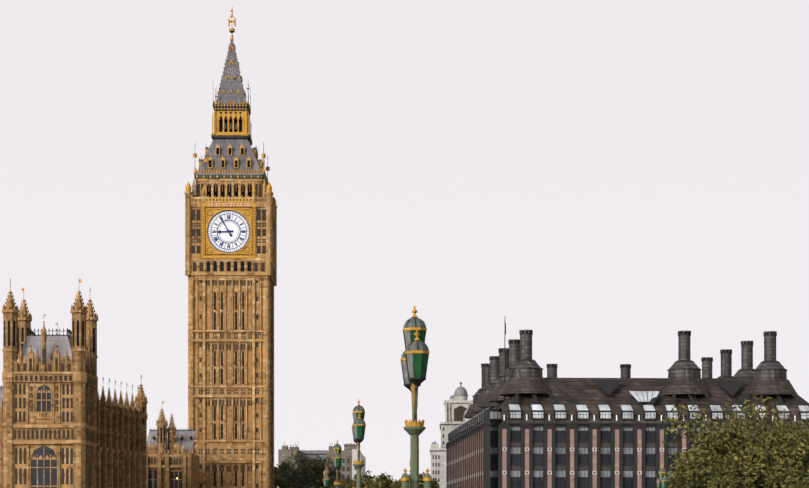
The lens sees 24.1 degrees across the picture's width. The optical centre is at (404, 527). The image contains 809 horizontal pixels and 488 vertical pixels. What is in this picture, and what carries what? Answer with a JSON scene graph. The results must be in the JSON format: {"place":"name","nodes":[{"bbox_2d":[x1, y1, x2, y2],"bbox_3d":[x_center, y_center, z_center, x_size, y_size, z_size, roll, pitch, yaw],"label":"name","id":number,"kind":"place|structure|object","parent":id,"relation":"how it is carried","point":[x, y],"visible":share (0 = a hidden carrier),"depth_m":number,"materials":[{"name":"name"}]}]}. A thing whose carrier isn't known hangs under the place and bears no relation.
{"place":"outdoors","nodes":[
{"label":"outdoors","id":0,"kind":"place"},
{"bbox_2d":[0,0,808,486],"label":"sky","id":1,"kind":"structure","parent":0,"point":[608,180],"materials":[{"name":"white"}]},
{"bbox_3d":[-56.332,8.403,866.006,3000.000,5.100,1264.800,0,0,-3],"label":"bank paving","id":2,"kind":"structure","parent":0,"visible":0},
{"bbox_2d":[0,385,2,487],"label":"building","id":3,"kind":"structure","parent":2,"relation":"on","point":[1,437],"depth_m":256.89,"materials":[{"name":"stone"}]},
{"bbox_2d":[2,278,97,487],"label":"palace pavilion","id":4,"kind":"structure","parent":2,"relation":"on","point":[50,387],"depth_m":255.84,"materials":[{"name":"stone"}]},
{"bbox_2d":[97,375,147,487],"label":"building","id":5,"kind":"structure","parent":2,"relation":"on","point":[122,454],"depth_m":276.67,"materials":[{"name":"brown stone"}]},
{"bbox_2d":[147,401,198,487],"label":"building","id":6,"kind":"structure","parent":2,"relation":"on","point":[171,458],"depth_m":300.56,"materials":[{"name":"brown stone"}]},
{"bbox_2d":[184,10,276,487],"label":"clock tower","id":7,"kind":"structure","parent":2,"relation":"on","point":[230,238],"depth_m":314.42,"materials":[{"name":"stone"}]},
{"bbox_2d":[274,460,321,487],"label":"green tree","id":8,"kind":"object","parent":2,"relation":"on","point":[284,475],"visible":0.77,"depth_m":339.25,"materials":[{"name":"green plant"}]},
{"bbox_2d":[274,442,341,487],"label":"green tree","id":9,"kind":"object","parent":2,"relation":"on","point":[314,470],"visible":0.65,"depth_m":342.34,"materials":[{"name":"green plant"}]},
{"bbox_2d":[278,443,364,487],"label":"parliament street buildings","id":10,"kind":"structure","parent":2,"relation":"on","point":[349,456],"depth_m":430.39,"materials":[{"name":"stone"}]},
{"bbox_2d":[323,468,351,487],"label":"green tree","id":11,"kind":"object","parent":2,"relation":"on","point":[350,479],"visible":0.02,"depth_m":349.68,"materials":[{"name":"green plant"}]},
{"bbox_2d":[330,470,383,487],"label":"green tree","id":12,"kind":"object","parent":2,"relation":"on","point":[368,480],"visible":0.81,"depth_m":327.85,"materials":[{"name":"green plant"}]},
{"bbox_2d":[371,472,440,487],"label":"green tree","id":13,"kind":"object","parent":2,"relation":"on","point":[388,480],"visible":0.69,"depth_m":327.34,"materials":[{"name":"green plant"}]},
{"bbox_2d":[430,382,472,487],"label":"government offices","id":14,"kind":"structure","parent":2,"relation":"on","point":[458,404],"depth_m":480.64,"materials":[{"name":"white stone"}]},
{"bbox_2d":[446,316,808,487],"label":"building","id":15,"kind":"structure","parent":2,"relation":"on","point":[526,425],"depth_m":291.80,"materials":[{"name":"black"}]},
{"bbox_2d":[668,447,789,487],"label":"plane tree","id":16,"kind":"object","parent":2,"relation":"on","point":[717,476],"visible":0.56,"depth_m":232.37,"materials":[{"name":"green plant"}]},
{"bbox_2d":[656,379,808,487],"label":"plane tree","id":17,"kind":"object","parent":2,"relation":"on","point":[799,441],"visible":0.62,"depth_m":233.80,"materials":[{"name":"green plant"}]},
{"bbox_2d":[682,416,808,487],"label":"plane tree","id":18,"kind":"object","parent":2,"relation":"on","point":[735,466],"visible":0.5,"depth_m":232.53,"materials":[{"name":"green plant"}]},
{"bbox_3d":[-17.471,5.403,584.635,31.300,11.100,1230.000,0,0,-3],"label":"westminster bridge","id":19,"kind":"object","parent":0,"visible":0},
{"bbox_2d":[323,465,329,487],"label":"lamp","id":20,"kind":"object","parent":19,"relation":"on","point":[326,478],"visible":1,"depth_m":177.84,"materials":[{"name":"green metal"}]},
{"bbox_2d":[333,440,341,487],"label":"lamp","id":21,"kind":"object","parent":19,"relation":"on","point":[337,456],"visible":1,"depth_m":135.59,"materials":[{"name":"green metal"}]},
{"bbox_2d":[352,399,366,487],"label":"lamp","id":22,"kind":"object","parent":19,"relation":"on","point":[358,425],"visible":1,"depth_m":92.56,"materials":[{"name":"green metal"}]},
{"bbox_2d":[400,305,431,487],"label":"lamp","id":23,"kind":"object","parent":19,"relation":"on","point":[414,358],"visible":1,"depth_m":49.52,"materials":[{"name":"green metal"}]},
{"bbox_2d":[656,465,668,487],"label":"lamp","id":24,"kind":"object","parent":19,"relation":"on","point":[662,480],"visible":1,"depth_m":154.07,"materials":[{"name":"green metal"}]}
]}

